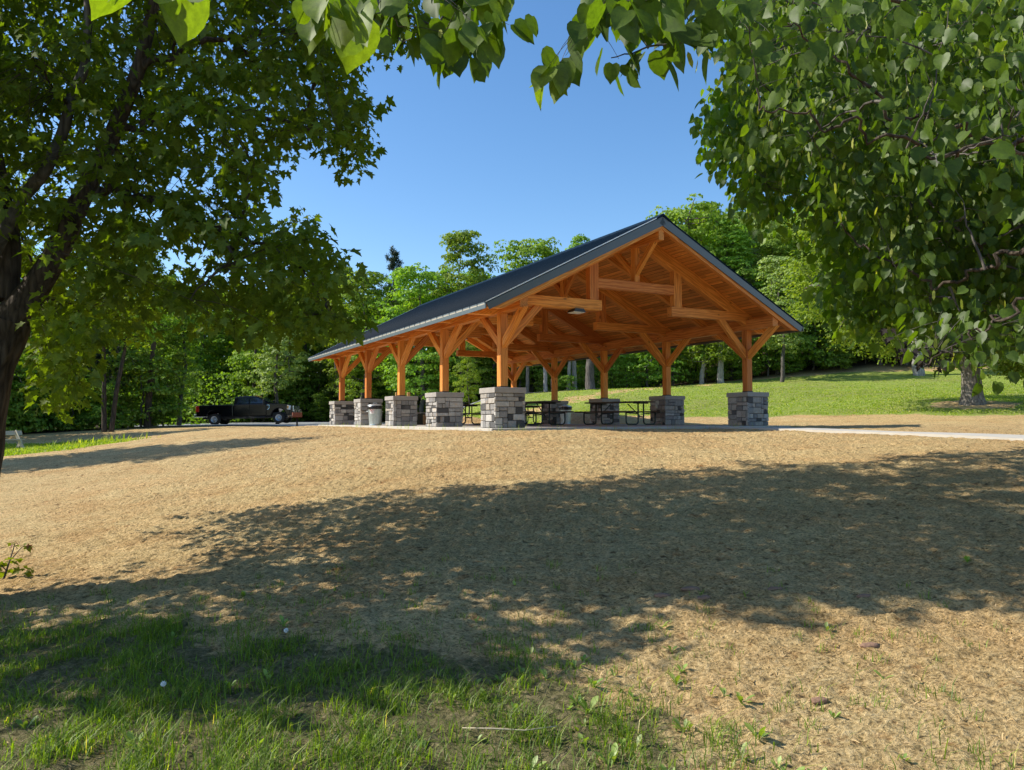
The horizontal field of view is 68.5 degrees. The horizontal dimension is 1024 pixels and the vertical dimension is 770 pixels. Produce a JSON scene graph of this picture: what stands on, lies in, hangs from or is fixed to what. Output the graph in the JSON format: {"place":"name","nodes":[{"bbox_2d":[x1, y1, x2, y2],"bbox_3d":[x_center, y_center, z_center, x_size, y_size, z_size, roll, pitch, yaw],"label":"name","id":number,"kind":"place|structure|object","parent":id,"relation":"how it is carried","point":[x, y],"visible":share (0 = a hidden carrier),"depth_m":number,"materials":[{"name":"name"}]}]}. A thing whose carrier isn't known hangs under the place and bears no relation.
{"place":"outdoors","nodes":[
{"label":"outdoors","id":0,"kind":"place"},
{"bbox_2d":[4,433,158,455],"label":"grass","id":1,"kind":"structure","parent":0,"point":[42,447],"depth_m":27.83,"materials":[{"name":"green plant"}]},
{"bbox_2d":[3,0,834,376],"label":"sky","id":2,"kind":"structure","parent":0,"point":[594,162],"materials":[{"name":"blue"}]},
{"bbox_2d":[0,331,1023,769],"bbox_3d":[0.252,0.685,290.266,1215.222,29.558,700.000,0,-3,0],"label":"ground","id":3,"kind":"structure","parent":0,"point":[230,481],"depth_m":6.44,"materials":[{"name":"plant"}]},
{"bbox_2d":[5,430,24,448],"bbox_3d":[-20.321,2.225,29.739,0.850,0.882,2.000,-2,-3,32],"label":"plank bench","id":4,"kind":"object","parent":3,"relation":"on","point":[16,433],"visible":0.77,"depth_m":30.40,"materials":[{"name":"grey wood"}]},
{"bbox_2d":[0,542,34,579],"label":"sapling","id":5,"kind":"object","parent":3,"relation":"on","point":[28,547],"visible":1,"depth_m":7.92,"materials":[{"name":"green plant"}]},
{"bbox_2d":[7,352,41,431],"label":"shrub","id":6,"kind":"object","parent":3,"relation":"on","point":[15,396],"visible":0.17,"depth_m":40.32,"materials":[{"name":"green plant"}]},
{"bbox_2d":[16,715,38,728],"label":"weed","id":7,"kind":"object","parent":3,"relation":"on","point":[20,724],"visible":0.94,"depth_m":3.79,"materials":[{"name":"green plant"}]},
{"bbox_2d":[6,361,50,432],"bbox_3d":[-27.342,1.003,40.663,4.472,4.822,4.823,-2,-3,37],"label":"shrub","id":8,"kind":"object","parent":3,"relation":"on","point":[21,384],"visible":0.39,"depth_m":40.28,"materials":[{"name":"green plant"}]},
{"bbox_2d":[8,356,68,432],"bbox_3d":[-27.024,0.844,41.883,4.864,5.245,5.245,-2,-3,28],"label":"shrub","id":9,"kind":"object","parent":3,"relation":"on","point":[21,418],"visible":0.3,"depth_m":40.85,"materials":[{"name":"green plant"}]},
{"bbox_2d":[40,378,98,430],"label":"shrub","id":10,"kind":"object","parent":3,"relation":"on","point":[76,421],"visible":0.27,"depth_m":43.27,"materials":[{"name":"green plant"}]},
{"bbox_2d":[75,383,130,429],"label":"shrub","id":11,"kind":"object","parent":3,"relation":"on","point":[110,393],"visible":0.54,"depth_m":43.60,"materials":[{"name":"green plant"}]},
{"bbox_2d":[85,287,139,431],"bbox_3d":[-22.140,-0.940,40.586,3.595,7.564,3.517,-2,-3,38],"label":"slender tree","id":12,"kind":"object","parent":3,"relation":"on","point":[104,413],"visible":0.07,"depth_m":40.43,"materials":[{"name":"brown plant"}]},
{"bbox_2d":[110,396,142,427],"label":"shrub","id":13,"kind":"object","parent":3,"relation":"on","point":[128,399],"visible":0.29,"depth_m":46.58,"materials":[{"name":"green plant"}]},
{"bbox_2d":[85,242,180,395],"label":"broadleaf tree","id":14,"kind":"object","parent":3,"relation":"on","point":[161,265],"visible":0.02,"depth_m":77.96,"materials":[{"name":"green plant"}]},
{"bbox_2d":[125,731,143,748],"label":"weed","id":15,"kind":"object","parent":3,"relation":"on","point":[128,739],"visible":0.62,"depth_m":3.50,"materials":[{"name":"green plant"}]},
{"bbox_2d":[106,307,166,431],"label":"slender tree","id":16,"kind":"object","parent":3,"relation":"on","point":[114,404],"visible":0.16,"depth_m":40.44,"materials":[{"name":"brown plant"}]},
{"bbox_2d":[93,348,193,427],"bbox_3d":[-22.774,0.641,46.349,5.713,5.713,5.298,0,-3,-12],"label":"shrub","id":17,"kind":"object","parent":3,"relation":"on","point":[132,366],"visible":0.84,"depth_m":45.75,"materials":[{"name":"green plant"}]},
{"bbox_2d":[106,273,204,425],"bbox_3d":[-23.267,-2.151,48.587,6.142,10.642,5.993,1,-3,-16],"label":"broadleaf tree","id":18,"kind":"object","parent":3,"relation":"on","point":[165,344],"visible":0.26,"depth_m":48.49,"materials":[{"name":"green plant"}]},
{"bbox_2d":[137,304,186,427],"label":"slender tree","id":19,"kind":"object","parent":3,"relation":"on","point":[149,395],"visible":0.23,"depth_m":46.00,"materials":[{"name":"brown plant"}]},
{"bbox_2d":[152,388,183,426],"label":"shrub","id":20,"kind":"object","parent":3,"relation":"on","point":[170,401],"visible":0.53,"depth_m":46.89,"materials":[{"name":"green plant"}]},
{"bbox_2d":[150,282,206,425],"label":"broadleaf tree","id":21,"kind":"object","parent":3,"relation":"on","point":[184,347],"visible":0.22,"depth_m":49.91,"materials":[{"name":"green plant"}]},
{"bbox_2d":[153,332,222,422],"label":"broadleaf tree","id":22,"kind":"object","parent":3,"relation":"on","point":[203,352],"visible":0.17,"depth_m":63.26,"materials":[{"name":"green plant"}]},
{"bbox_2d":[183,291,227,422],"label":"broadleaf tree","id":23,"kind":"object","parent":3,"relation":"on","point":[213,350],"visible":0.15,"depth_m":64.62,"materials":[{"name":"green plant"}]},
{"bbox_2d":[182,368,234,422],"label":"shrub","id":24,"kind":"object","parent":3,"relation":"on","point":[200,374],"visible":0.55,"depth_m":62.01,"materials":[{"name":"green plant"}]},
{"bbox_2d":[0,0,422,473],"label":"maple tree","id":25,"kind":"object","parent":3,"relation":"on","point":[123,234],"visible":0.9,"depth_m":6.43,"materials":[{"name":"green plant"}]},
{"bbox_2d":[207,284,263,419],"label":"broadleaf tree","id":26,"kind":"object","parent":3,"relation":"on","point":[226,344],"visible":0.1,"depth_m":66.82,"materials":[{"name":"green plant"}]},
{"bbox_2d":[216,349,273,422],"bbox_3d":[-21.801,0.471,62.310,5.516,6.851,5.509,-1,-3,24],"label":"shrub","id":27,"kind":"object","parent":3,"relation":"on","point":[237,359],"visible":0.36,"depth_m":61.26,"materials":[{"name":"green plant"}]},
{"bbox_2d":[212,318,288,420],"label":"broadleaf tree","id":28,"kind":"object","parent":3,"relation":"on","point":[252,351],"visible":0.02,"depth_m":63.47,"materials":[{"name":"green plant"}]},
{"bbox_2d":[228,358,300,421],"bbox_3d":[-20.399,0.893,61.554,5.796,6.251,6.251,0,-3,5],"label":"shrub","id":29,"kind":"object","parent":3,"relation":"on","point":[256,393],"visible":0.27,"depth_m":60.62,"materials":[{"name":"green plant"}]},
{"bbox_2d":[242,295,309,423],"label":"broadleaf tree","id":30,"kind":"object","parent":3,"relation":"on","point":[267,350],"visible":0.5,"depth_m":53.54,"materials":[{"name":"green plant"}]},
{"bbox_2d":[267,366,310,418],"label":"shrub","id":31,"kind":"object","parent":3,"relation":"on","point":[295,386],"visible":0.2,"depth_m":63.09,"materials":[{"name":"green plant"}]},
{"bbox_2d":[262,290,325,397],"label":"broadleaf tree","id":32,"kind":"object","parent":3,"relation":"on","point":[308,372],"visible":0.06,"depth_m":64.56,"materials":[{"name":"green plant"}]},
{"bbox_2d":[267,358,322,420],"bbox_3d":[-18.455,0.725,64.031,4.939,6.143,4.946,0,-3,0],"label":"shrub","id":33,"kind":"object","parent":3,"relation":"on","point":[306,389],"visible":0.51,"depth_m":63.23,"materials":[{"name":"green plant"}]},
{"bbox_2d":[257,279,333,419],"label":"broadleaf tree","id":34,"kind":"object","parent":3,"relation":"on","point":[306,358],"visible":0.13,"depth_m":64.06,"materials":[{"name":"green plant"}]},
{"bbox_2d":[307,392,329,421],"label":"shrub","id":35,"kind":"object","parent":3,"relation":"on","point":[320,398],"visible":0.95,"depth_m":61.87,"materials":[{"name":"green plant"}]},
{"bbox_2d":[308,298,336,400],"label":"broadleaf tree","id":36,"kind":"object","parent":3,"relation":"on","point":[322,367],"visible":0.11,"depth_m":64.62,"materials":[{"name":"green plant"}]},
{"bbox_2d":[318,376,358,414],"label":"shrub","id":37,"kind":"object","parent":3,"relation":"on","point":[326,387],"visible":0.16,"depth_m":63.24,"materials":[{"name":"green plant"}]},
{"bbox_2d":[313,266,369,401],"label":"broadleaf tree","id":38,"kind":"object","parent":3,"relation":"on","point":[345,271],"visible":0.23,"depth_m":59.92,"materials":[{"name":"green plant"}]},
{"bbox_2d":[328,367,390,417],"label":"shrub","id":39,"kind":"object","parent":3,"relation":"on","point":[377,380],"visible":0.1,"depth_m":63.10,"materials":[{"name":"green plant"}]},
{"bbox_2d":[135,389,585,426],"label":"parking lot","id":40,"kind":"structure","parent":3,"relation":"on","point":[287,424],"depth_m":52.40,"materials":[{"name":"grey asphalt"}]},
{"bbox_2d":[194,396,298,424],"bbox_3d":[-18.617,1.782,53.176,6.940,1.982,2.560,-2,-3,0],"label":"pickup truck","id":41,"kind":"object","parent":40,"relation":"on","point":[243,407],"visible":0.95,"depth_m":52.19,"materials":[{"name":"black paint"}]},
{"bbox_2d":[350,295,376,398],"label":"broadleaf tree","id":42,"kind":"object","parent":3,"relation":"on","point":[368,299],"visible":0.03,"depth_m":64.03,"materials":[{"name":"green plant"}]},
{"bbox_2d":[320,269,412,399],"bbox_3d":[-11.227,-2.689,58.721,7.178,12.437,7.004,-1,-3,9],"label":"broadleaf tree","id":43,"kind":"object","parent":3,"relation":"on","point":[377,279],"visible":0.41,"depth_m":57.71,"materials":[{"name":"green plant"}]},
{"bbox_2d":[372,246,416,395],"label":"pine tree","id":44,"kind":"object","parent":3,"relation":"on","point":[392,259],"visible":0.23,"depth_m":62.30,"materials":[{"name":"green plant"}]},
{"bbox_2d":[402,288,437,411],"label":"broadleaf tree","id":45,"kind":"object","parent":3,"relation":"on","point":[417,373],"visible":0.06,"depth_m":62.57,"materials":[{"name":"green plant"}]},
{"bbox_2d":[362,262,478,412],"bbox_3d":[-6.639,-2.651,55.156,8.105,12.196,7.884,2,-3,-33],"label":"broadleaf tree","id":46,"kind":"object","parent":3,"relation":"on","point":[406,273],"visible":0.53,"depth_m":54.30,"materials":[{"name":"green plant"}]},
{"bbox_2d":[29,208,820,421],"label":"distant woodland","id":47,"kind":"object","parent":3,"relation":"on","point":[231,345],"depth_m":68.58,"materials":[{"name":"green plant"}]},
{"bbox_2d":[408,229,503,403],"bbox_3d":[-4.260,-4.230,57.073,7.138,15.458,7.315,1,-3,-18],"label":"broadleaf tree","id":48,"kind":"object","parent":3,"relation":"on","point":[457,241],"visible":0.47,"depth_m":56.61,"materials":[{"name":"green plant"}]},
{"bbox_2d":[452,341,485,414],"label":"broadleaf tree","id":49,"kind":"object","parent":3,"relation":"on","point":[468,388],"visible":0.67,"depth_m":42.90,"materials":[{"name":"green plant"}]},
{"bbox_2d":[443,270,496,402],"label":"broadleaf tree","id":50,"kind":"object","parent":3,"relation":"on","point":[486,272],"visible":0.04,"depth_m":61.33,"materials":[{"name":"green plant"}]},
{"bbox_2d":[13,320,931,432],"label":"undergrowth","id":51,"kind":"object","parent":3,"relation":"on","point":[309,418],"visible":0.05,"depth_m":57.59,"materials":[{"name":"green plant"}]},
{"bbox_2d":[473,348,509,387],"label":"broadleaf tree","id":52,"kind":"object","parent":3,"relation":"on","point":[488,363],"visible":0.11,"depth_m":58.22,"materials":[{"name":"green plant"}]},
{"bbox_2d":[462,721,556,730],"bbox_3d":[-0.012,1.581,3.493,0.438,0.034,0.058,0,-3,-4],"label":"dry stick","id":53,"kind":"object","parent":3,"relation":"on","point":[527,729],"visible":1,"depth_m":3.48,"materials":[{"name":"brown wood"}]},
{"bbox_2d":[508,367,541,388],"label":"broadleaf tree","id":54,"kind":"object","parent":3,"relation":"on","point":[522,381],"visible":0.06,"depth_m":58.38,"materials":[{"name":"green plant"}]},
{"bbox_2d":[486,237,580,392],"bbox_3d":[1.765,-4.270,60.378,8.663,14.891,8.906,-1,-3,12],"label":"broadleaf tree","id":55,"kind":"object","parent":3,"relation":"on","point":[536,248],"visible":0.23,"depth_m":59.43,"materials":[{"name":"green plant"}]},
{"bbox_2d":[534,371,558,391],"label":"shrub","id":56,"kind":"object","parent":3,"relation":"on","point":[540,380],"visible":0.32,"depth_m":54.59,"materials":[{"name":"green plant"}]},
{"bbox_2d":[318,424,790,430],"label":"concrete slab","id":57,"kind":"structure","parent":3,"relation":"on","point":[470,427],"depth_m":20.48,"materials":[{"name":"grey concrete"}]},
{"bbox_2d":[367,403,382,424],"bbox_3d":[-4.933,1.044,27.074,0.581,0.820,0.549,0,-3,0],"label":"trash can","id":58,"kind":"object","parent":57,"relation":"on","point":[374,411],"visible":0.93,"depth_m":26.87,"materials":[{"name":"metal"}]},
{"bbox_2d":[463,404,480,424],"bbox_3d":[-2.046,1.138,28.878,1.702,0.755,2.440,1,-3,-28],"label":"picnic table","id":59,"kind":"object","parent":57,"relation":"on","point":[471,406],"visible":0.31,"depth_m":28.11,"materials":[{"name":"black metal"}]},
{"bbox_2d":[525,401,573,425],"bbox_3d":[0.623,0.922,24.283,1.702,0.755,2.440,1,-3,-28],"label":"picnic table","id":60,"kind":"object","parent":57,"relation":"on","point":[541,408],"visible":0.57,"depth_m":23.50,"materials":[{"name":"black metal"}]},
{"bbox_2d":[308,213,803,427],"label":"picnic pavilion","id":61,"kind":"structure","parent":57,"relation":"on","point":[663,282],"depth_m":22.14,"materials":[{"name":"wood"}]},
{"bbox_2d":[559,405,571,423],"bbox_3d":[2.193,1.192,30.838,0.581,0.820,0.549,0,-3,0],"label":"trash can","id":62,"kind":"object","parent":57,"relation":"on","point":[566,408],"visible":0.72,"depth_m":30.65,"materials":[{"name":"metal"}]},
{"bbox_2d":[574,401,664,424],"bbox_3d":[3.503,0.926,24.583,1.702,0.755,2.440,2,-3,-40],"label":"picnic table","id":63,"kind":"object","parent":57,"relation":"on","point":[595,412],"visible":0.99,"depth_m":24.30,"materials":[{"name":"black metal"}]},
{"bbox_2d":[89,0,1023,396],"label":"linden tree","id":64,"kind":"object","parent":3,"relation":"on","point":[953,246],"visible":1,"depth_m":4.61,"materials":[{"name":"green plant"}]},
{"bbox_2d":[558,375,578,390],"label":"shrub","id":65,"kind":"object","parent":3,"relation":"on","point":[565,380],"visible":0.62,"depth_m":53.37,"materials":[{"name":"green plant"}]},
{"bbox_2d":[565,234,590,377],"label":"broadleaf tree","id":66,"kind":"object","parent":3,"relation":"on","point":[578,240],"visible":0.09,"depth_m":66.26,"materials":[{"name":"green plant"}]},
{"bbox_2d":[571,363,600,389],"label":"shrub","id":67,"kind":"object","parent":3,"relation":"on","point":[582,370],"visible":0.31,"depth_m":55.62,"materials":[{"name":"green plant"}]},
{"bbox_2d":[576,696,598,713],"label":"weed","id":68,"kind":"object","parent":3,"relation":"on","point":[592,703],"visible":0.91,"depth_m":3.75,"materials":[{"name":"green plant"}]},
{"bbox_2d":[585,359,594,389],"bbox_3d":[5.415,-2.392,50.187,3.427,6.116,3.506,0,-3,0],"label":"trunk","id":69,"kind":"object","parent":3,"relation":"on","point":[589,381],"visible":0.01,"depth_m":49.84,"materials":[{"name":"grey plant"}]},
{"bbox_2d":[594,742,618,764],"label":"weed","id":70,"kind":"object","parent":3,"relation":"on","point":[614,757],"visible":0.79,"depth_m":3.29,"materials":[{"name":"green plant"}]},
{"bbox_2d":[595,356,628,388],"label":"shrub","id":71,"kind":"object","parent":3,"relation":"on","point":[611,382],"visible":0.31,"depth_m":54.39,"materials":[{"name":"green plant"}]},
{"bbox_2d":[608,353,643,388],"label":"shrub","id":72,"kind":"object","parent":3,"relation":"on","point":[623,364],"visible":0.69,"depth_m":53.43,"materials":[{"name":"green plant"}]},
{"bbox_2d":[612,348,676,387],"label":"shrub","id":73,"kind":"object","parent":3,"relation":"on","point":[652,368],"visible":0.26,"depth_m":52.92,"materials":[{"name":"green plant"}]},
{"bbox_2d":[632,346,713,385],"bbox_3d":[11.732,-2.694,53.879,5.738,7.136,5.746,-1,-3,26],"label":"shrub","id":74,"kind":"object","parent":3,"relation":"on","point":[675,374],"visible":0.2,"depth_m":53.03,"materials":[{"name":"green plant"}]},
{"bbox_2d":[672,717,689,731],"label":"weed","id":75,"kind":"object","parent":3,"relation":"on","point":[676,721],"visible":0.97,"depth_m":3.56,"materials":[{"name":"green plant"}]},
{"bbox_2d":[674,361,695,383],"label":"shrub","id":76,"kind":"object","parent":3,"relation":"on","point":[685,375],"visible":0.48,"depth_m":54.47,"materials":[{"name":"green plant"}]},
{"bbox_2d":[637,193,759,381],"bbox_3d":[13.143,-6.546,55.805,9.217,14.259,9.476,1,-3,-15],"label":"broadleaf tree","id":77,"kind":"object","parent":3,"relation":"on","point":[678,216],"visible":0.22,"depth_m":54.82,"materials":[{"name":"green plant"}]},
{"bbox_2d":[677,343,729,383],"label":"slender tree","id":78,"kind":"object","parent":3,"relation":"on","point":[703,367],"visible":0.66,"depth_m":52.40,"materials":[{"name":"green plant"}]},
{"bbox_2d":[684,344,732,381],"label":"shrub","id":79,"kind":"object","parent":3,"relation":"on","point":[712,372],"visible":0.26,"depth_m":54.37,"materials":[{"name":"green plant"}]},
{"bbox_2d":[683,201,736,375],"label":"broadleaf tree","id":80,"kind":"object","parent":3,"relation":"on","point":[722,215],"visible":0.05,"depth_m":58.60,"materials":[{"name":"green plant"}]},
{"bbox_2d":[698,339,740,383],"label":"slender tree","id":81,"kind":"object","parent":3,"relation":"on","point":[720,374],"visible":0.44,"depth_m":51.92,"materials":[{"name":"green plant"}]},
{"bbox_2d":[723,352,741,379],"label":"shrub","id":82,"kind":"object","parent":3,"relation":"on","point":[738,372],"visible":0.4,"depth_m":53.64,"materials":[{"name":"green plant"}]},
{"bbox_2d":[700,214,770,370],"bbox_3d":[17.103,-6.608,57.916,6.255,12.632,6.381,0,-3,-6],"label":"broadleaf tree","id":83,"kind":"object","parent":3,"relation":"on","point":[755,228],"visible":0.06,"depth_m":57.12,"materials":[{"name":"green plant"}]},
{"bbox_2d":[702,218,775,378],"bbox_3d":[16.185,-6.157,55.138,5.949,12.278,5.964,2,-3,-40],"label":"broadleaf tree","id":84,"kind":"object","parent":3,"relation":"on","point":[740,256],"visible":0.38,"depth_m":54.60,"materials":[{"name":"green plant"}]},
{"bbox_2d":[733,351,766,375],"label":"shrub","id":85,"kind":"object","parent":3,"relation":"on","point":[755,362],"visible":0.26,"depth_m":53.88,"materials":[{"name":"green plant"}]},
{"bbox_2d":[718,221,784,308],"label":"broadleaf tree","id":86,"kind":"object","parent":3,"relation":"on","point":[766,228],"visible":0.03,"depth_m":57.63,"materials":[{"name":"green plant"}]},
{"bbox_2d":[744,722,769,739],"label":"weed","id":87,"kind":"object","parent":3,"relation":"on","point":[762,732],"visible":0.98,"depth_m":3.43,"materials":[{"name":"green plant"}]},
{"bbox_2d":[741,332,799,375],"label":"shrub","id":88,"kind":"object","parent":3,"relation":"on","point":[770,360],"visible":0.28,"depth_m":53.87,"materials":[{"name":"green plant"}]},
{"bbox_2d":[746,230,802,373],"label":"broadleaf tree","id":89,"kind":"object","parent":3,"relation":"on","point":[772,243],"visible":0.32,"depth_m":55.03,"materials":[{"name":"green plant"}]},
{"bbox_2d":[754,255,814,381],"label":"broadleaf tree","id":90,"kind":"object","parent":3,"relation":"on","point":[771,278],"visible":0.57,"depth_m":49.98,"materials":[{"name":"green plant"}]},
{"bbox_2d":[772,346,805,373],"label":"shrub","id":91,"kind":"object","parent":3,"relation":"on","point":[797,366],"visible":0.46,"depth_m":54.29,"materials":[{"name":"green plant"}]},
{"bbox_2d":[770,214,841,361],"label":"broadleaf tree","id":92,"kind":"object","parent":3,"relation":"on","point":[793,248],"visible":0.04,"depth_m":58.28,"materials":[{"name":"green plant"}]},
{"bbox_2d":[786,208,851,358],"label":"broadleaf tree","id":93,"kind":"object","parent":3,"relation":"on","point":[809,251],"visible":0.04,"depth_m":58.03,"materials":[{"name":"green plant"}]},
{"bbox_2d":[809,697,828,703],"bbox_3d":[1.547,1.591,3.792,0.099,0.037,0.050,0,-3,-7],"label":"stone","id":94,"kind":"object","parent":3,"relation":"on","point":[815,700],"visible":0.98,"depth_m":3.78,"materials":[{"name":"beige stone"}]},
{"bbox_2d":[785,305,854,369],"bbox_3d":[22.058,-3.118,55.316,5.759,5.758,5.340,2,-4,-45],"label":"shrub","id":95,"kind":"object","parent":3,"relation":"on","point":[809,335],"visible":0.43,"depth_m":53.99,"materials":[{"name":"green plant"}]},
{"bbox_2d":[811,332,855,369],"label":"shrub","id":96,"kind":"object","parent":3,"relation":"on","point":[843,361],"visible":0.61,"depth_m":54.01,"materials":[{"name":"green plant"}]},
{"bbox_2d":[688,0,1023,354],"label":"linden tree","id":97,"kind":"object","parent":3,"relation":"on","point":[834,244],"visible":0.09,"depth_m":8.70,"materials":[{"name":"green plant"}]},
{"bbox_2d":[853,331,876,363],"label":"shrub","id":98,"kind":"object","parent":3,"relation":"on","point":[864,353],"visible":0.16,"depth_m":55.81,"materials":[{"name":"green plant"}]},
{"bbox_2d":[775,188,1023,405],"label":"shade tree","id":99,"kind":"object","parent":3,"relation":"on","point":[968,381],"visible":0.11,"depth_m":29.87,"materials":[{"name":"green plant"}]},
{"bbox_2d":[911,331,924,375],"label":"slender tree","id":100,"kind":"object","parent":3,"relation":"on","point":[921,372],"visible":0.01,"depth_m":49.83,"materials":[{"name":"grey plant"}]},
{"bbox_2d":[0,422,1023,769],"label":"grass","id":101,"kind":"structure","parent":0,"point":[206,700],"depth_m":3.82,"materials":[{"name":"green plant"}]},
{"bbox_2d":[464,369,1023,423],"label":"grass","id":102,"kind":"structure","parent":0,"point":[990,394],"depth_m":37.34,"materials":[{"name":"green plant"}]},
{"bbox_2d":[709,427,1023,440],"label":"concrete path","id":103,"kind":"structure","parent":0,"point":[1011,437],"depth_m":14.57,"materials":[{"name":"beige concrete"}]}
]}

